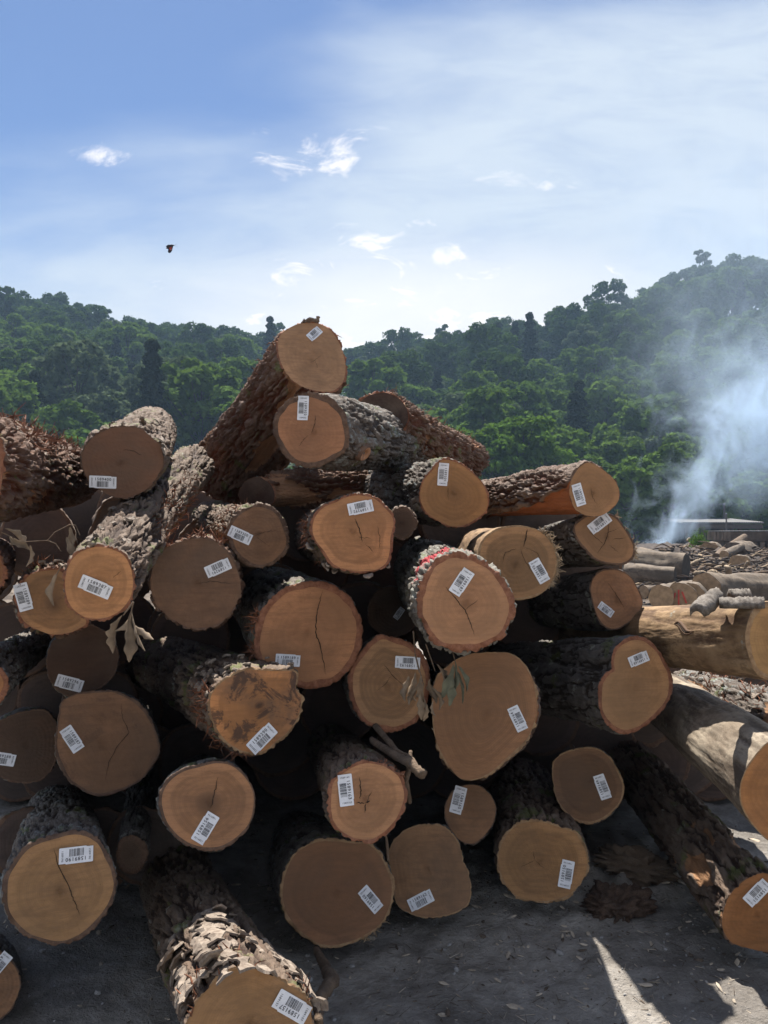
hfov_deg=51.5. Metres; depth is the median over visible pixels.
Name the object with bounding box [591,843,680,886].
wood chunk
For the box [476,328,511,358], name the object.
broadleaf tree
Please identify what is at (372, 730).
log
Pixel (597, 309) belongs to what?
broadleaf tree
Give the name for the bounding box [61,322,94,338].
broadleaf tree
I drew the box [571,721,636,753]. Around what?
log
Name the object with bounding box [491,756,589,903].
log
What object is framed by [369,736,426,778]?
broken branch
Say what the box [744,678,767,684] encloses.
log
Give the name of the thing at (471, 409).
broadleaf tree
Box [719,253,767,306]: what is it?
broadleaf tree
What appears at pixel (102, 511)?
log
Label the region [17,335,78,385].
broadleaf tree
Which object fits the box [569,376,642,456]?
broadleaf tree
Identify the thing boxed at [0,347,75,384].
broadleaf tree
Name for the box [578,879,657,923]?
wood chunk
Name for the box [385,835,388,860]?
broken branch
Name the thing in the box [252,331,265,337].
broadleaf tree
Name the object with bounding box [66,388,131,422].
broadleaf tree
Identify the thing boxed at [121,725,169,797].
log
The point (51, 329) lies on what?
broadleaf tree
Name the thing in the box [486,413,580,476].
broadleaf tree
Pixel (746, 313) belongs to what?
broadleaf tree
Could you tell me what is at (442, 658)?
log
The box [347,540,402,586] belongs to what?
log
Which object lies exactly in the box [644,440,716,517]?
broadleaf tree
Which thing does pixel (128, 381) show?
broadleaf tree
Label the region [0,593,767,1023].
ground litter
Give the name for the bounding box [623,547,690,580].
log
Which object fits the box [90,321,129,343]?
broadleaf tree
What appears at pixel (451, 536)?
log
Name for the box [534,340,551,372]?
broadleaf tree
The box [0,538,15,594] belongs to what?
log
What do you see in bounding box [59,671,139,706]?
log
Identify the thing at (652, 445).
broadleaf tree
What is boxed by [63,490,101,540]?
log
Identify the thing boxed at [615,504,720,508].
wire
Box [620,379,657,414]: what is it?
broadleaf tree
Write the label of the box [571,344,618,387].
broadleaf tree
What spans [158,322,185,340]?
broadleaf tree
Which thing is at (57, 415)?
broadleaf tree
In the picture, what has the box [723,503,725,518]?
utility pole
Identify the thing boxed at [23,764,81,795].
log
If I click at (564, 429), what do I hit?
broadleaf tree
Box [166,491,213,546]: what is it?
log
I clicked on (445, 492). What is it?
log
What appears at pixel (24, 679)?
log
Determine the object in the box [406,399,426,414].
broadleaf tree
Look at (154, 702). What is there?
log
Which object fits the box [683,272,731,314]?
broadleaf tree
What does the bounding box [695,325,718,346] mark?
broadleaf tree
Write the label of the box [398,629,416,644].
log
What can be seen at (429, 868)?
log
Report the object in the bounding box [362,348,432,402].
broadleaf tree
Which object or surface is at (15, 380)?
broadleaf tree
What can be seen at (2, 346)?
broadleaf tree
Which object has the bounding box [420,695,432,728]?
log
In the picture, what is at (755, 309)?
undergrowth
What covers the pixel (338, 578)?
log
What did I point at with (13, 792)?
log
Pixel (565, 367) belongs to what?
broadleaf tree
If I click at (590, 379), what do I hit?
broadleaf tree
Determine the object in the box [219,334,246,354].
broadleaf tree
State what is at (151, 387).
conifer tree
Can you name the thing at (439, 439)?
log
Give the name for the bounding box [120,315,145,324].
broadleaf tree
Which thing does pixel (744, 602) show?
bark slab
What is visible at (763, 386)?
broadleaf tree
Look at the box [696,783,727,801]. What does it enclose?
log
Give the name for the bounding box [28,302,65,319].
broadleaf tree
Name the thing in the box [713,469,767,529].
broadleaf tree
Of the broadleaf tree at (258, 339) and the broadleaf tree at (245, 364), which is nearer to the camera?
the broadleaf tree at (245, 364)
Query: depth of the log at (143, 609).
6.13 m
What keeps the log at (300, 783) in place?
on the ground
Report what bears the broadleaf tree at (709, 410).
on the ground
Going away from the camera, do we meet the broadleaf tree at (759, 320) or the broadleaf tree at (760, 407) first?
the broadleaf tree at (760, 407)
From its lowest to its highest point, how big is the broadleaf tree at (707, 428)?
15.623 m
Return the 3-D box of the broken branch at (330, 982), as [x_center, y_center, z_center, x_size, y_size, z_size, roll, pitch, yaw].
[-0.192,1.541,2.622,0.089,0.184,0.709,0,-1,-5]
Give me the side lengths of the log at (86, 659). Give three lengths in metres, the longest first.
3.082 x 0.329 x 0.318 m
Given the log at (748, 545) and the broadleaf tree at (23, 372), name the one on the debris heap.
the log at (748, 545)
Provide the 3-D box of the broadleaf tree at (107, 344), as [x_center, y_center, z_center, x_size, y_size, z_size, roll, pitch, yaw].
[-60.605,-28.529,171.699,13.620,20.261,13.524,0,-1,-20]
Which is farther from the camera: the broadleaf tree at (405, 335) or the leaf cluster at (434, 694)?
the broadleaf tree at (405, 335)
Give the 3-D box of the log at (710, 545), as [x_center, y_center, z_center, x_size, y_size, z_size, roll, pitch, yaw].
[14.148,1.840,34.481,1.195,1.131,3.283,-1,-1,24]
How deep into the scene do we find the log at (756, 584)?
15.84 m
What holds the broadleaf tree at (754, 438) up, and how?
on the ground
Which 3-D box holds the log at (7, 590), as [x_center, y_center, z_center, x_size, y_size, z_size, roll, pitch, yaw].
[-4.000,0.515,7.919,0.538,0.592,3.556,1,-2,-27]
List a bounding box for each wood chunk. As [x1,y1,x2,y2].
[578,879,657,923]
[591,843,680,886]
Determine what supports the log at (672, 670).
on the log at (755, 681)
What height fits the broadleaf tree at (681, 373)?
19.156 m
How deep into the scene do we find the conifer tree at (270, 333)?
223.11 m
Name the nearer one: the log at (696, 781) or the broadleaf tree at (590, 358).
the log at (696, 781)
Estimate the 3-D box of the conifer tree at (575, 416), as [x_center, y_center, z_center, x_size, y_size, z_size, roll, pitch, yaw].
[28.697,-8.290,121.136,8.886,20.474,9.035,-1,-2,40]
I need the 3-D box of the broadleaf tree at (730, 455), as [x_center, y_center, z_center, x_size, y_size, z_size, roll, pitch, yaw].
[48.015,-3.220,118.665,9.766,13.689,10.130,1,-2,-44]
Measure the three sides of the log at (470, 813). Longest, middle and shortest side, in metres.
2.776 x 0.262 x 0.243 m
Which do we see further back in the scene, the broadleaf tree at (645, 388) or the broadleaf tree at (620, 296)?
the broadleaf tree at (620, 296)
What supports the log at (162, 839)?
on the ground
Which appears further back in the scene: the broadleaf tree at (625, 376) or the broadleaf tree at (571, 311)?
the broadleaf tree at (571, 311)
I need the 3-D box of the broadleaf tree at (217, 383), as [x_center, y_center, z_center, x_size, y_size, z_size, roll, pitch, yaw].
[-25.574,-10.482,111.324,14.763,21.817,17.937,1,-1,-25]
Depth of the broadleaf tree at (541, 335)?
233.88 m
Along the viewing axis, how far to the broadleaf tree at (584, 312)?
251.20 m
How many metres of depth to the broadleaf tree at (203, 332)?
201.84 m
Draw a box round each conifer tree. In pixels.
[1,301,14,332]
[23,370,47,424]
[109,336,123,369]
[126,362,134,388]
[127,338,179,450]
[261,315,276,355]
[430,369,443,390]
[493,322,502,345]
[508,321,522,353]
[519,311,541,365]
[561,391,591,445]
[573,379,593,440]
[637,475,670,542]
[661,319,672,349]
[733,376,757,451]
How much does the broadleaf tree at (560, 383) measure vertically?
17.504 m
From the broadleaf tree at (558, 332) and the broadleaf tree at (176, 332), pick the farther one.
the broadleaf tree at (176, 332)
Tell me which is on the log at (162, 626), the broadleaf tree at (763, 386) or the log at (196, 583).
the log at (196, 583)
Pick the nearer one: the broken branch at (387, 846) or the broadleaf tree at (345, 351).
the broken branch at (387, 846)
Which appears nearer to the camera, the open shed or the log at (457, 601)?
the log at (457, 601)
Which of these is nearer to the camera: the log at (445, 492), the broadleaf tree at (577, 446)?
the log at (445, 492)
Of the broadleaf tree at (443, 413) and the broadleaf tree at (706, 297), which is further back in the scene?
the broadleaf tree at (706, 297)
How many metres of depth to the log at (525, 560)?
3.24 m
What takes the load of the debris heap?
on the ground
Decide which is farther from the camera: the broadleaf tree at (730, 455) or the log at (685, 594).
the broadleaf tree at (730, 455)
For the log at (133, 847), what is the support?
on the log at (162, 839)
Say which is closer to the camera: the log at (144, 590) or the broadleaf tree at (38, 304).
the log at (144, 590)
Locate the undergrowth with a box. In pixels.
[287,306,763,533]
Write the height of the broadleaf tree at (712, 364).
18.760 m
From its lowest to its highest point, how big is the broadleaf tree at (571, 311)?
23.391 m
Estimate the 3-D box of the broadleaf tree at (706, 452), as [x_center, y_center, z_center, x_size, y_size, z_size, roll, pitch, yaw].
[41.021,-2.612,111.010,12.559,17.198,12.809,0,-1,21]
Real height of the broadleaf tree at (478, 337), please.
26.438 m
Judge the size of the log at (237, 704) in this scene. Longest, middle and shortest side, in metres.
2.736 x 0.415 x 0.405 m
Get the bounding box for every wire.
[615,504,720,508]
[663,491,736,497]
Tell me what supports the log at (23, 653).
on the log at (10, 625)
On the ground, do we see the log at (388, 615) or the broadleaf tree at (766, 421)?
the broadleaf tree at (766, 421)
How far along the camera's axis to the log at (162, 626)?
4.74 m
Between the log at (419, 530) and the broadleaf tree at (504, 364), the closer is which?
the log at (419, 530)
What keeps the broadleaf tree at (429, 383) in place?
on the ground
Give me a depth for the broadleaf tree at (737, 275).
231.17 m
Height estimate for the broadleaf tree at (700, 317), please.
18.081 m
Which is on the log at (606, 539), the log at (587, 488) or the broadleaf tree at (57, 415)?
the log at (587, 488)
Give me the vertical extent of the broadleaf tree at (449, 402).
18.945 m
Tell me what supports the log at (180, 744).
on the ground
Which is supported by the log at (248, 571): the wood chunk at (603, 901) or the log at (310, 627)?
the log at (310, 627)
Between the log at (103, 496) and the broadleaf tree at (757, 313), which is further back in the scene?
the broadleaf tree at (757, 313)
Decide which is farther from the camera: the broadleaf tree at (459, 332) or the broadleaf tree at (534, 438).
the broadleaf tree at (459, 332)
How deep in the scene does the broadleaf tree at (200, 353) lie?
164.05 m
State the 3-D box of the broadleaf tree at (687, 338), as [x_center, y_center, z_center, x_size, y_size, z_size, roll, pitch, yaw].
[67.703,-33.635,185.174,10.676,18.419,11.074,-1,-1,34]
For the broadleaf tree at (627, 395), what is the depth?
146.61 m
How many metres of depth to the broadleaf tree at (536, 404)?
127.13 m
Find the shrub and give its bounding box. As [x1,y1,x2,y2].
[687,527,708,547]
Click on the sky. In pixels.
(368, 168)
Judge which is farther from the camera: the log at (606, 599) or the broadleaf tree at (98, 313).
the broadleaf tree at (98, 313)
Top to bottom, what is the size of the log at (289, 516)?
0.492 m
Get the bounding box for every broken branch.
[313,945,339,1023]
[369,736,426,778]
[372,723,424,778]
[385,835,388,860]
[404,750,412,803]
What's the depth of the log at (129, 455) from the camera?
3.10 m
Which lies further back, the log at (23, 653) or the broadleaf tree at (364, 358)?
the broadleaf tree at (364, 358)
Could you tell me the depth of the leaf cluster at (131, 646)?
2.41 m
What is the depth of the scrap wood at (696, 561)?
28.50 m
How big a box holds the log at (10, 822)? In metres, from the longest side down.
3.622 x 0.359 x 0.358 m
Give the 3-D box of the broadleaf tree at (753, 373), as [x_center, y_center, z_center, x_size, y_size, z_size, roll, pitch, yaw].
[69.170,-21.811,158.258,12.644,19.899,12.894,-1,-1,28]
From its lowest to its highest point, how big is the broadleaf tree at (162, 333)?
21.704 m
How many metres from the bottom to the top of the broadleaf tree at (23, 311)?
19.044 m
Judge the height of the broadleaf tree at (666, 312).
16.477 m
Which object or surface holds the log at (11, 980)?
on the ground
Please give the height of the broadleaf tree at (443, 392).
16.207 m
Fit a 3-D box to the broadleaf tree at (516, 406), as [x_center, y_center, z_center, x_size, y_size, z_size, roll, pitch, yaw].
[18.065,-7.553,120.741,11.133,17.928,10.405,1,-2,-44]
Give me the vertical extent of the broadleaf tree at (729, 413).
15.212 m
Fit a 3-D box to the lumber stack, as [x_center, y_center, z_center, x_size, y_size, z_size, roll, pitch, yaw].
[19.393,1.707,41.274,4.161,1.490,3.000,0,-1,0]
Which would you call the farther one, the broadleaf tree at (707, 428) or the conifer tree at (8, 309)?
the conifer tree at (8, 309)
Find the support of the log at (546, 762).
on the ground
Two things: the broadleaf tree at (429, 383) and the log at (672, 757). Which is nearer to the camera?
the log at (672, 757)
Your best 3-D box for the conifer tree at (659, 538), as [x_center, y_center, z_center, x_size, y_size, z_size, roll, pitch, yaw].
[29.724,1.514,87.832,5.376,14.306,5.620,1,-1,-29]
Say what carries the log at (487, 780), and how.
on the ground
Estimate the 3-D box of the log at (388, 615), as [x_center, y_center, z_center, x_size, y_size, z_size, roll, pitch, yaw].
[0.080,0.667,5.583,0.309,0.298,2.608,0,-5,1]
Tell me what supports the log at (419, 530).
on the log
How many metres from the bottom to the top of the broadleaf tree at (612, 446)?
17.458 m
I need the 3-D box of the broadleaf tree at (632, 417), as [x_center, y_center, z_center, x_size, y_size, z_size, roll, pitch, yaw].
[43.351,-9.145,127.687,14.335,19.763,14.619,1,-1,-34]
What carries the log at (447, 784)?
on the ground
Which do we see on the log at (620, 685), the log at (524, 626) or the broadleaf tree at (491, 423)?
the log at (524, 626)
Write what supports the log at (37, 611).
on the log at (86, 659)
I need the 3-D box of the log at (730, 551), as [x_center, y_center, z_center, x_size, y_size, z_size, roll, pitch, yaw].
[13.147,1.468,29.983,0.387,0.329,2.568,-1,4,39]
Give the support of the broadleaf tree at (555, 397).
on the ground
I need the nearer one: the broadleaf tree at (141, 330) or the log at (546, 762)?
the log at (546, 762)
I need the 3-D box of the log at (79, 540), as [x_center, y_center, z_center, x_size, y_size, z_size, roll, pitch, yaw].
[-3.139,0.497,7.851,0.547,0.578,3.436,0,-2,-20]
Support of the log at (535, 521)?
on the log at (606, 539)
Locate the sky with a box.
[0,0,767,395]
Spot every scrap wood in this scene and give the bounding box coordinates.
[691,558,703,565]
[693,570,705,575]
[724,565,732,573]
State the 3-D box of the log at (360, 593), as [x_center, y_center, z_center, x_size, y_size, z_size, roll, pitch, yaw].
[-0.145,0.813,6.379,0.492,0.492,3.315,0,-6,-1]
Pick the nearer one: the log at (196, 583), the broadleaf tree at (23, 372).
the log at (196, 583)
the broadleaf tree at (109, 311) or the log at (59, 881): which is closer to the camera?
the log at (59, 881)
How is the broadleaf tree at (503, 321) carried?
on the ground
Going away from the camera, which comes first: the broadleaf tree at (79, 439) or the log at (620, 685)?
the log at (620, 685)
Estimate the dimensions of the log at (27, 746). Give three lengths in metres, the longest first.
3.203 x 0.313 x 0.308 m
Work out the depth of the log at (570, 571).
4.75 m
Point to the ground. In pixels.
(376, 963)
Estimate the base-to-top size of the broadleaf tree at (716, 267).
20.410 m
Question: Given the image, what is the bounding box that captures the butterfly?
[166,244,173,252]
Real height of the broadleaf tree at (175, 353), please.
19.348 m
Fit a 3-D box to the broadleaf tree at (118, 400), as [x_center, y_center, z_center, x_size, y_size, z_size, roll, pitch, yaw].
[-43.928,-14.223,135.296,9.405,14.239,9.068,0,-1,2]
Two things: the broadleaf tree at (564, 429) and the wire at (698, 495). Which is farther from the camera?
the broadleaf tree at (564, 429)
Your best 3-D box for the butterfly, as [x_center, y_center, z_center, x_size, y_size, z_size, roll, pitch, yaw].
[-1.158,-1.431,4.325,0.069,0.058,0.030,0,-1,14]
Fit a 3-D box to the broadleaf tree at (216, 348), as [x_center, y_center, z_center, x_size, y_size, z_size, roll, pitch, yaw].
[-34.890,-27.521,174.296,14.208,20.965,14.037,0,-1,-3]
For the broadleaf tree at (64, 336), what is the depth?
165.17 m
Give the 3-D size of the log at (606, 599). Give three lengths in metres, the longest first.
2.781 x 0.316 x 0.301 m
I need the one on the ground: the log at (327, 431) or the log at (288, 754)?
the log at (288, 754)
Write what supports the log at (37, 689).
on the ground
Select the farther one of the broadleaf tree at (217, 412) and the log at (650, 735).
the broadleaf tree at (217, 412)
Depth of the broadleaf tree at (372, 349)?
241.48 m
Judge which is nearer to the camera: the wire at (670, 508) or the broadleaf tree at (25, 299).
the wire at (670, 508)
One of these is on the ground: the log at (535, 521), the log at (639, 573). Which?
the log at (639, 573)
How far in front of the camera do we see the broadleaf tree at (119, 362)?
157.44 m
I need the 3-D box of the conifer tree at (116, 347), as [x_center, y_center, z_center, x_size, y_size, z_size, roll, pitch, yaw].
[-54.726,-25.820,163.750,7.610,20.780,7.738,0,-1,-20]
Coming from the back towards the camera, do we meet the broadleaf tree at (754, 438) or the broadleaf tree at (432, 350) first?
the broadleaf tree at (432, 350)
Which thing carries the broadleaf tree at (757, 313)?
on the ground
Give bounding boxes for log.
[0,402,98,521]
[0,509,77,575]
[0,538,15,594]
[0,574,17,600]
[0,602,53,677]
[0,629,49,704]
[0,680,20,716]
[0,707,56,782]
[0,777,32,801]
[0,784,117,945]
[0,806,34,874]
[0,934,22,1019]
[11,553,90,638]
[17,671,62,717]
[20,666,46,685]
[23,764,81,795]
[46,624,119,697]
[54,689,160,796]
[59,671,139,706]
[62,444,214,621]
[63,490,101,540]
[76,537,82,545]
[79,406,176,498]
[88,497,165,546]
[91,595,154,663]
[92,806,122,884]
[96,493,109,510]
[106,805,182,885]
[116,768,156,874]
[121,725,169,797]
[125,636,304,759]
[128,674,163,725]
[138,573,149,596]
[138,800,328,1023]
[147,523,245,631]
[147,610,161,634]
[150,612,230,649]
[156,754,254,852]
[157,723,234,782]
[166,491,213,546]
[178,518,246,571]
[192,499,289,568]
[198,316,350,504]
[233,562,293,622]
[234,567,362,688]
[238,464,369,509]
[240,718,309,777]
[252,760,318,800]
[268,809,394,948]
[273,392,433,471]
[274,506,310,561]
[278,556,348,586]
[294,492,395,578]
[306,723,407,843]
[340,581,397,643]
[342,634,431,732]
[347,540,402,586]
[358,386,489,476]
[363,457,488,528]
[367,585,415,636]
[369,718,419,734]
[373,720,446,798]
[388,823,471,919]
[391,505,417,540]
[393,525,419,544]
[393,536,516,655]
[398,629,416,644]
[414,627,489,666]
[417,524,422,536]
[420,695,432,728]
[421,516,499,547]
[426,635,672,734]
[432,652,540,780]
[433,769,492,798]
[444,783,496,845]
[454,757,513,784]
[456,525,564,599]
[481,460,619,519]
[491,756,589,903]
[500,514,578,528]
[500,599,558,644]
[514,743,574,776]
[522,715,578,756]
[527,568,642,631]
[537,510,639,567]
[552,746,623,824]
[556,565,622,576]
[558,601,767,679]
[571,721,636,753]
[608,740,767,953]
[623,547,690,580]
[623,563,676,583]
[634,723,666,747]
[639,585,666,598]
[648,583,673,605]
[648,739,690,780]
[650,673,767,839]
[669,580,697,605]
[669,667,746,680]
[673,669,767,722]
[684,581,706,597]
[684,764,711,794]
[692,572,767,600]
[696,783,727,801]
[698,541,721,549]
[712,534,747,557]
[719,544,744,557]
[723,540,757,554]
[728,554,752,567]
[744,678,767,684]
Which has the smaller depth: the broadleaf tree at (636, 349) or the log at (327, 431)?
the log at (327, 431)
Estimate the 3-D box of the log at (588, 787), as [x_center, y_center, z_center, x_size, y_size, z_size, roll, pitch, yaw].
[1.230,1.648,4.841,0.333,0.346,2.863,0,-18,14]
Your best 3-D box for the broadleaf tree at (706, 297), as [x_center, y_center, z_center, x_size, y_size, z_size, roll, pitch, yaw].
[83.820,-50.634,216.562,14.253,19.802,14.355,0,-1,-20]
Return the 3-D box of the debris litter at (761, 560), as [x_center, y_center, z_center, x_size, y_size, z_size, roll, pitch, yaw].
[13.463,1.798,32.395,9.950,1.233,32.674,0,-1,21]
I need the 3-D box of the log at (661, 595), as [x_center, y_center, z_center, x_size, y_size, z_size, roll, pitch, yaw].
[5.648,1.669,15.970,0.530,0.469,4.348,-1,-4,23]
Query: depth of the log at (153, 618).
6.14 m
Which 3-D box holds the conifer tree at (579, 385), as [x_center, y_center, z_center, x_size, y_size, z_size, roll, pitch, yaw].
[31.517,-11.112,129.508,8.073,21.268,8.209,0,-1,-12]
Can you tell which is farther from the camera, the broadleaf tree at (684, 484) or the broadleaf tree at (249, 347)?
the broadleaf tree at (249, 347)
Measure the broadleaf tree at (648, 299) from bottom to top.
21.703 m
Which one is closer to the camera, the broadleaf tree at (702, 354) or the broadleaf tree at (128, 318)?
the broadleaf tree at (702, 354)
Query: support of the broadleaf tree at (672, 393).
on the ground
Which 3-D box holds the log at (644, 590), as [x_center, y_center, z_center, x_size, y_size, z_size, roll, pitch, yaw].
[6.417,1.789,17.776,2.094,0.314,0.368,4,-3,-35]
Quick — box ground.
[0,349,767,1023]
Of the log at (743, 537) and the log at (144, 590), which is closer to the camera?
the log at (144, 590)
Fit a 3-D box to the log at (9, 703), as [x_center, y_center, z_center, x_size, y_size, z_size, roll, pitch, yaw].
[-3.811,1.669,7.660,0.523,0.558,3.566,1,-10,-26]
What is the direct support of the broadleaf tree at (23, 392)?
on the ground
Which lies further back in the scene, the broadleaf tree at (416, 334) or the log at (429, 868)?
the broadleaf tree at (416, 334)
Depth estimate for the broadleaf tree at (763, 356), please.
176.37 m
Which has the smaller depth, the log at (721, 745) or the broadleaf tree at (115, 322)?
the log at (721, 745)
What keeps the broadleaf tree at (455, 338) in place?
on the ground
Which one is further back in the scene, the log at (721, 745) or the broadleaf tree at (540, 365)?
the broadleaf tree at (540, 365)
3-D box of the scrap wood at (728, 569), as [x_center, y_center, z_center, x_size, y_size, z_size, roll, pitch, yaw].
[9.262,1.631,21.337,0.205,0.446,0.541,-1,-1,37]
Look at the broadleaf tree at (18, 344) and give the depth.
162.23 m
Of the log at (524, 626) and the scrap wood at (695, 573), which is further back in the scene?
the scrap wood at (695, 573)
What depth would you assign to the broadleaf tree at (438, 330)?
268.82 m
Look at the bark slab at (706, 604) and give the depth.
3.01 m
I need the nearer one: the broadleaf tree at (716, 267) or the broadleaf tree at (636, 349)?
the broadleaf tree at (636, 349)
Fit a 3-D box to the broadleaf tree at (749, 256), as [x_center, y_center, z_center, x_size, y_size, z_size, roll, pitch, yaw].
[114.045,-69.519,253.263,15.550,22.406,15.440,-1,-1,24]
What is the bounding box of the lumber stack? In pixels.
[706,530,767,548]
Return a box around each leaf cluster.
[1,524,79,566]
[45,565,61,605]
[105,601,153,661]
[399,631,447,720]
[441,652,469,705]
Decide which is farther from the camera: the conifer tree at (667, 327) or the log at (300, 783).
the conifer tree at (667, 327)
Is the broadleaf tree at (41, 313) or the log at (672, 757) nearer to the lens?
the log at (672, 757)
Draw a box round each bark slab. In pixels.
[690,587,722,616]
[719,596,764,608]
[727,588,751,597]
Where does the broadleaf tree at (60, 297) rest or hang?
on the ground
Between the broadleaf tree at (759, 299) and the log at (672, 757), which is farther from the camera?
the broadleaf tree at (759, 299)
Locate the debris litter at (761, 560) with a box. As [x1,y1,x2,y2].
[635,541,767,599]
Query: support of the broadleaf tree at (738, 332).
on the ground
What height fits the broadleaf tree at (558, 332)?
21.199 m
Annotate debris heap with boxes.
[635,542,763,575]
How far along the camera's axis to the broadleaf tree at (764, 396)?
146.51 m
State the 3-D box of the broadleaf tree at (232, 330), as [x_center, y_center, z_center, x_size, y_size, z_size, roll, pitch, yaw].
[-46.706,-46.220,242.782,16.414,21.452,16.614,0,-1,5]
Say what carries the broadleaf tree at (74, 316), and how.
on the ground
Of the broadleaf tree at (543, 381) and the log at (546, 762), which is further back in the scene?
the broadleaf tree at (543, 381)
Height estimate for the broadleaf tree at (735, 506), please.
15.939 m
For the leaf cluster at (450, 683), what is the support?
hanging from the log at (457, 601)
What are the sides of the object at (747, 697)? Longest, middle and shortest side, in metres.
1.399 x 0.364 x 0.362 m
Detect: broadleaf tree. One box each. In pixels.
[0,286,25,319]
[0,305,36,336]
[0,312,38,345]
[0,336,40,355]
[0,344,29,368]
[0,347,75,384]
[0,362,66,420]
[0,373,19,415]
[0,376,45,427]
[2,290,42,313]
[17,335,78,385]
[23,323,80,356]
[26,315,70,336]
[27,306,68,334]
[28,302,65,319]
[29,336,124,435]
[30,398,110,441]
[35,305,90,331]
[36,291,69,308]
[41,365,98,398]
[43,333,96,372]
[59,435,85,447]
[60,302,95,323]
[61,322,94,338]
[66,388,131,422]
[70,304,111,331]
[79,330,130,377]
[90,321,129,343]
[93,356,135,381]
[95,319,121,329]
[97,305,114,320]
[103,324,160,364]
[114,390,128,420]
[117,357,180,411]
[118,355,182,407]
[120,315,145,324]
[121,321,156,363]
[135,320,175,340]
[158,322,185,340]
[158,327,183,346]
[159,340,208,362]
[160,357,243,454]
[161,355,241,434]
[167,349,207,363]
[174,321,217,358]
[202,337,251,372]
[206,334,262,360]
[209,401,233,416]
[213,324,255,343]
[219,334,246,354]
[219,355,259,383]
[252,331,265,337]
[254,336,265,353]
[273,322,285,336]
[342,347,368,363]
[342,358,420,400]
[342,373,380,392]
[343,345,367,364]
[353,341,387,360]
[358,356,369,361]
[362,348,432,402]
[375,326,416,355]
[391,386,441,406]
[393,331,422,351]
[393,384,436,404]
[406,371,445,389]
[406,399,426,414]
[410,340,469,385]
[415,337,434,347]
[417,404,433,412]
[422,376,454,389]
[427,392,481,418]
[428,406,473,424]
[433,324,448,339]
[434,388,449,403]
[435,331,470,365]
[447,330,479,364]
[448,321,518,380]
[448,369,496,404]
[448,385,534,435]
[455,424,522,479]
[469,350,541,387]
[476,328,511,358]
[479,403,521,422]
[481,422,495,460]
[483,379,565,426]
[484,316,521,329]
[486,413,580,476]
[508,319,546,341]
[510,358,564,382]
[519,325,560,362]
[525,387,567,421]
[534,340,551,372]
[537,377,568,411]
[540,302,582,356]
[540,314,592,366]
[540,428,611,470]
[543,372,585,412]
[547,423,587,443]
[550,348,587,387]
[561,323,604,373]
[566,392,629,425]
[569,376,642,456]
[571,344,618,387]
[579,310,594,323]
[581,302,622,334]
[583,278,634,325]
[583,370,609,422]
[586,422,646,509]
[589,314,654,366]
[599,308,650,353]
[602,368,637,390]
[607,455,667,542]
[609,394,687,454]
[610,356,646,379]
[615,330,664,370]
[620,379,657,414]
[622,431,662,491]
[632,283,672,317]
[634,286,649,295]
[639,350,701,388]
[640,356,711,397]
[643,391,678,435]
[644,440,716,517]
[648,406,713,442]
[649,314,694,351]
[650,307,680,332]
[652,329,698,361]
[657,386,733,465]
[658,266,696,300]
[661,459,752,529]
[662,432,725,512]
[669,288,727,328]
[675,307,723,347]
[676,279,686,287]
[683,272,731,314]
[683,344,714,384]
[685,265,727,291]
[689,392,734,443]
[691,249,712,266]
[693,446,740,478]
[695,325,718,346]
[701,346,760,394]
[703,352,766,411]
[704,264,721,274]
[704,316,767,361]
[710,265,761,317]
[713,420,767,505]
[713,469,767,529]
[714,315,767,361]
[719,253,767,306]
[726,400,767,428]
[732,255,763,294]
[735,419,767,471]
[742,310,765,318]
[747,260,767,305]
[747,298,767,361]
[749,391,767,415]
[758,324,767,361]
[758,359,767,395]
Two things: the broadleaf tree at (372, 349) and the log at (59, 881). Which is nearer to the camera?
the log at (59, 881)
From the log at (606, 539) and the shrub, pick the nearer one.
the log at (606, 539)
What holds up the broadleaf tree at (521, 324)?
on the ground
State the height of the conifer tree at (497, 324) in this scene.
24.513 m
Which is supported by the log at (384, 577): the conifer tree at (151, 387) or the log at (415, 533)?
the log at (415, 533)
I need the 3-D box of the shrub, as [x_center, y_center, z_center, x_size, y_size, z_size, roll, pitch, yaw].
[14.620,1.556,36.993,1.371,1.829,1.294,0,-1,0]
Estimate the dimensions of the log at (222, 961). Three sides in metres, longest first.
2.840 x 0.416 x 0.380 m
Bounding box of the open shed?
[662,518,763,543]
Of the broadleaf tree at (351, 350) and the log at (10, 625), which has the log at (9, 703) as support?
the log at (10, 625)
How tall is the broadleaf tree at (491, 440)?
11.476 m
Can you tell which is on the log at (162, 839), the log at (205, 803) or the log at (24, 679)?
the log at (205, 803)
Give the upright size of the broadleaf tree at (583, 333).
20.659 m
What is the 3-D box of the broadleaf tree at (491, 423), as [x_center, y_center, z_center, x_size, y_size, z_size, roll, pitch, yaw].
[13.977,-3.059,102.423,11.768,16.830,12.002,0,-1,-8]
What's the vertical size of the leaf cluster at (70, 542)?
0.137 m
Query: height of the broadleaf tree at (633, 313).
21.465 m
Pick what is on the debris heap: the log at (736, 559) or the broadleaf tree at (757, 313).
the log at (736, 559)
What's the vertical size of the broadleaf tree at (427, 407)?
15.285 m
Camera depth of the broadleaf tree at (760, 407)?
129.03 m
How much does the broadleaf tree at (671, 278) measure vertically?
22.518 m
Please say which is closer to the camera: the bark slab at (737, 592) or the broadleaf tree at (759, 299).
the bark slab at (737, 592)
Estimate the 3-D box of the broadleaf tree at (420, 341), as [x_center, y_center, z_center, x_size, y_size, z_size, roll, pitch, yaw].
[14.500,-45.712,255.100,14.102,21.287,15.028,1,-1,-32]
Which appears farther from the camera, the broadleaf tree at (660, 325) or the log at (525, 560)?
the broadleaf tree at (660, 325)

